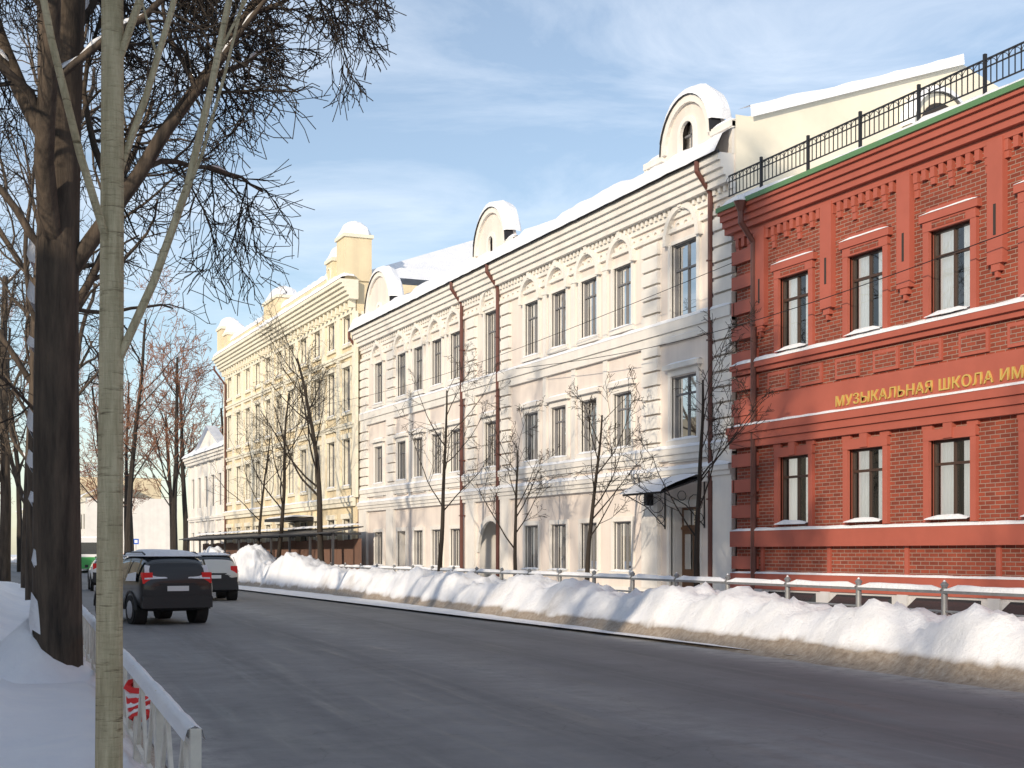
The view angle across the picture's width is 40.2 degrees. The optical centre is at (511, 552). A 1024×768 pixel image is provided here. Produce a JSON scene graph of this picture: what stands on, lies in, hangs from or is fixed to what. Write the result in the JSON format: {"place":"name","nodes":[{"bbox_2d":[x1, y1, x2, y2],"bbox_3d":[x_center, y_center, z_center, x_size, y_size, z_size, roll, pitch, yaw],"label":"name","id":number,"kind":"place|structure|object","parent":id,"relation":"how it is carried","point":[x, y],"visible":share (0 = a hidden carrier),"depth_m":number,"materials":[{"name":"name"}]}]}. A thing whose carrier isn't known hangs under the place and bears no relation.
{"place":"outdoors","nodes":[
{"label":"outdoors","id":0,"kind":"place"},
{"bbox_2d":[0,581,166,767],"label":"snow verge","id":1,"kind":"structure","parent":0,"point":[49,725],"depth_m":11.69,"materials":[{"name":"white snow"}]},
{"bbox_2d":[82,570,796,655],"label":"curb","id":2,"kind":"structure","parent":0,"point":[373,602],"depth_m":41.37,"materials":[{"name":"grey concrete"}]},
{"bbox_2d":[0,0,1023,554],"label":"sky","id":3,"kind":"structure","parent":0,"point":[539,107],"materials":[{"name":"blue"}]},
{"bbox_2d":[11,564,1023,767],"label":"road","id":4,"kind":"structure","parent":0,"point":[250,679],"depth_m":16.25,"materials":[{"name":"grey asphalt"}]},
{"bbox_2d":[81,536,96,568],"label":"city bus","id":5,"kind":"object","parent":4,"relation":"on","point":[88,549],"visible":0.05,"depth_m":119.59,"materials":[{"name":"green metal"}]},
{"bbox_2d":[85,556,126,590],"bbox_3d":[-18.469,0.943,64.320,2.160,1.586,4.370,0,0,-19],"label":"white car","id":6,"kind":"object","parent":4,"relation":"on","point":[91,580],"visible":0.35,"depth_m":62.42,"materials":[{"name":"white paint"}]},
{"bbox_2d":[93,549,212,624],"bbox_3d":[-9.047,0.819,34.996,2.160,1.834,4.370,0,0,-32],"label":"black suv","id":7,"kind":"object","parent":4,"relation":"on","point":[162,583],"visible":0.74,"depth_m":33.28,"materials":[{"name":"black paint"}]},
{"bbox_2d":[193,552,238,599],"bbox_3d":[-11.262,0.851,51.451,2.160,1.770,4.370,0,0,-20],"label":"silver suv","id":8,"kind":"object","parent":4,"relation":"on","point":[222,568],"visible":0.45,"depth_m":49.63,"materials":[{"name":"grey paint"}]},
{"bbox_2d":[11,544,1023,692],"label":"snow bank","id":9,"kind":"structure","parent":4,"relation":"on","point":[976,644],"depth_m":25.65,"materials":[{"name":"white snow"}]},
{"label":"snowy ground","id":10,"kind":"object","parent":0,"visible":0},
{"bbox_2d":[0,313,26,459],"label":"verge tree","id":11,"kind":"object","parent":10,"relation":"on","point":[14,376],"visible":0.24,"depth_m":83.58,"materials":[{"name":"brown plant"}]},
{"bbox_2d":[0,253,28,571],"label":"park tree","id":12,"kind":"object","parent":10,"relation":"on","point":[18,507],"visible":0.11,"depth_m":125.80,"materials":[{"name":"brown plant"}]},
{"bbox_2d":[0,230,35,581],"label":"verge tree","id":13,"kind":"object","parent":10,"relation":"on","point":[5,527],"visible":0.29,"depth_m":67.56,"materials":[{"name":"brown plant"}]},
{"bbox_2d":[0,214,98,587],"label":"verge tree","id":14,"kind":"object","parent":10,"relation":"on","point":[21,492],"visible":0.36,"depth_m":54.76,"materials":[{"name":"brown plant"}]},
{"bbox_2d":[0,2,158,599],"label":"verge tree","id":15,"kind":"object","parent":10,"relation":"on","point":[24,265],"visible":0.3,"depth_m":41.24,"materials":[{"name":"brown plant"}]},
{"bbox_2d":[26,346,134,502],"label":"park tree","id":16,"kind":"object","parent":10,"relation":"on","point":[95,420],"visible":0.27,"depth_m":138.62,"materials":[{"name":"brown plant"}]},
{"bbox_2d":[16,465,169,552],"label":"street houses","id":17,"kind":"structure","parent":10,"relation":"on","point":[151,523],"depth_m":188.30,"materials":[{"name":"beige paint"}]},
{"bbox_2d":[80,408,130,499],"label":"park tree","id":18,"kind":"object","parent":10,"relation":"on","point":[95,491],"visible":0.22,"depth_m":172.94,"materials":[{"name":"brown plant"}]},
{"bbox_2d":[80,411,143,550],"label":"park tree","id":19,"kind":"object","parent":10,"relation":"on","point":[133,507],"visible":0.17,"depth_m":173.67,"materials":[{"name":"brown plant"}]},
{"bbox_2d":[80,406,147,505],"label":"park tree","id":20,"kind":"object","parent":10,"relation":"on","point":[90,477],"visible":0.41,"depth_m":163.85,"materials":[{"name":"brown plant"}]},
{"bbox_2d":[79,363,148,477],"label":"park tree","id":21,"kind":"object","parent":10,"relation":"on","point":[96,386],"visible":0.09,"depth_m":175.45,"materials":[{"name":"brown plant"}]},
{"bbox_2d":[0,0,248,446],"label":"verge tree","id":22,"kind":"object","parent":10,"relation":"on","point":[92,277],"visible":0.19,"depth_m":29.63,"materials":[{"name":"brown plant"}]},
{"bbox_2d":[79,330,170,557],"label":"park tree","id":23,"kind":"object","parent":10,"relation":"on","point":[126,473],"visible":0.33,"depth_m":165.20,"materials":[{"name":"brown plant"}]},
{"bbox_2d":[40,0,246,767],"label":"young poplar","id":24,"kind":"object","parent":10,"relation":"on","point":[114,340],"visible":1,"depth_m":5.79,"materials":[{"name":"beige plant"}]},
{"bbox_2d":[82,604,205,767],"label":"fence","id":25,"kind":"object","parent":10,"relation":"on","point":[146,696],"visible":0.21,"depth_m":8.87,"materials":[{"name":"metal"}]},
{"bbox_2d":[79,267,211,556],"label":"park tree","id":26,"kind":"object","parent":10,"relation":"on","point":[131,478],"visible":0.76,"depth_m":117.68,"materials":[{"name":"brown plant"}]},
{"bbox_2d":[123,383,209,549],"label":"park tree","id":27,"kind":"object","parent":10,"relation":"on","point":[168,480],"visible":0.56,"depth_m":141.11,"materials":[{"name":"brown plant"}]},
{"bbox_2d":[123,313,223,549],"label":"park tree","id":28,"kind":"object","parent":10,"relation":"on","point":[177,465],"visible":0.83,"depth_m":117.91,"materials":[{"name":"brown plant"}]},
{"bbox_2d":[139,337,215,550],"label":"park tree","id":29,"kind":"object","parent":10,"relation":"on","point":[184,501],"visible":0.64,"depth_m":123.71,"materials":[{"name":"brown plant"}]},
{"bbox_2d":[174,374,223,443],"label":"park tree","id":30,"kind":"object","parent":10,"relation":"on","point":[221,415],"visible":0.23,"depth_m":133.31,"materials":[{"name":"brown plant"}]},
{"bbox_2d":[182,425,223,552],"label":"white house","id":31,"kind":"structure","parent":10,"relation":"on","point":[205,513],"depth_m":99.81,"materials":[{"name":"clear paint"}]},
{"bbox_2d":[0,0,406,666],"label":"old lime tree","id":32,"kind":"object","parent":10,"relation":"on","point":[62,254],"visible":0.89,"depth_m":15.99,"materials":[{"name":"brown plant"}]},
{"bbox_2d":[0,239,95,686],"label":"trunk snow patches","id":33,"kind":"object","parent":32,"relation":"on","point":[25,658],"visible":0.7,"depth_m":15.87,"materials":[{"name":"white snow"}]},
{"bbox_2d":[209,378,223,425],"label":"park tree","id":34,"kind":"object","parent":10,"relation":"on","point":[216,398],"visible":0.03,"depth_m":167.84,"materials":[{"name":"brown plant"}]},
{"bbox_2d":[207,393,292,544],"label":"pavement tree","id":35,"kind":"object","parent":10,"relation":"on","point":[261,509],"visible":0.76,"depth_m":75.87,"materials":[{"name":"brown plant"}]},
{"bbox_2d":[179,523,362,568],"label":"canopy","id":36,"kind":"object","parent":10,"relation":"on","point":[340,552],"visible":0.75,"depth_m":69.66,"materials":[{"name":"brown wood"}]},
{"bbox_2d":[225,325,333,559],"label":"pavement tree","id":37,"kind":"object","parent":10,"relation":"on","point":[282,508],"visible":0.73,"depth_m":69.94,"materials":[{"name":"brown plant"}]},
{"bbox_2d":[237,281,347,560],"bbox_3d":[-9.947,-5.152,63.154,5.032,13.716,6.432,0,0,-8],"label":"pavement tree","id":38,"kind":"object","parent":10,"relation":"on","point":[318,494],"visible":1,"depth_m":63.39,"materials":[{"name":"brown plant"}]},
{"bbox_2d":[212,221,472,542],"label":"yellow building","id":39,"kind":"structure","parent":10,"relation":"on","point":[330,302],"depth_m":72.58,"materials":[{"name":"paint"}]},
{"bbox_2d":[400,342,510,570],"bbox_3d":[-1.986,-3.024,49.166,4.248,9.460,4.454,0,0,2],"label":"pavement tree","id":40,"kind":"object","parent":10,"relation":"on","point":[444,441],"visible":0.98,"depth_m":49.21,"materials":[{"name":"brown plant"}]},
{"bbox_2d":[457,395,572,575],"bbox_3d":[0.081,-1.544,42.913,3.249,6.493,2.178,0,0,-24],"label":"pavement tree","id":41,"kind":"object","parent":10,"relation":"on","point":[514,545],"visible":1,"depth_m":43.00,"materials":[{"name":"brown plant"}]},
{"bbox_2d":[565,365,667,580],"bbox_3d":[2.614,-1.772,38.394,2.618,6.950,3.038,0,0,28],"label":"pavement tree","id":42,"kind":"object","parent":10,"relation":"on","point":[590,533],"visible":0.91,"depth_m":38.54,"materials":[{"name":"brown plant"}]},
{"bbox_2d":[348,54,997,592],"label":"white building","id":43,"kind":"structure","parent":10,"relation":"on","point":[624,244],"depth_m":43.63,"materials":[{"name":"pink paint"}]},
{"bbox_2d":[290,226,1023,410],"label":"overhead cables","id":44,"kind":"object","parent":43,"relation":"attached to","point":[715,331],"visible":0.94,"depth_m":36.25,"materials":[{"name":"grey metal"}]},
{"bbox_2d":[901,85,962,126],"bbox_3d":[11.287,-12.071,39.235,2.103,1.500,2.320,0,0,-24],"label":"dormer","id":45,"kind":"object","parent":43,"relation":"on","point":[949,104],"visible":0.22,"depth_m":38.15,"materials":[{"name":"grey paint"}]},
{"bbox_2d":[330,562,1023,616],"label":"railing","id":46,"kind":"object","parent":10,"relation":"on","point":[858,587],"visible":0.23,"depth_m":26.89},
{"bbox_2d":[611,300,778,586],"bbox_3d":[4.696,-2.174,33.082,2.853,7.752,3.802,0,0,-44],"label":"pavement tree","id":47,"kind":"object","parent":10,"relation":"on","point":[699,501],"visible":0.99,"depth_m":33.11,"materials":[{"name":"brown plant"}]},
{"bbox_2d":[715,41,1023,614],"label":"red brick building","id":48,"kind":"structure","parent":10,"relation":"on","point":[921,488],"depth_m":29.87,"materials":[{"name":"brick"}]},
{"bbox_2d":[835,365,1023,406],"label":"gold sign letters","id":49,"kind":"object","parent":48,"relation":"attached to","point":[930,388],"visible":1,"depth_m":28.68,"materials":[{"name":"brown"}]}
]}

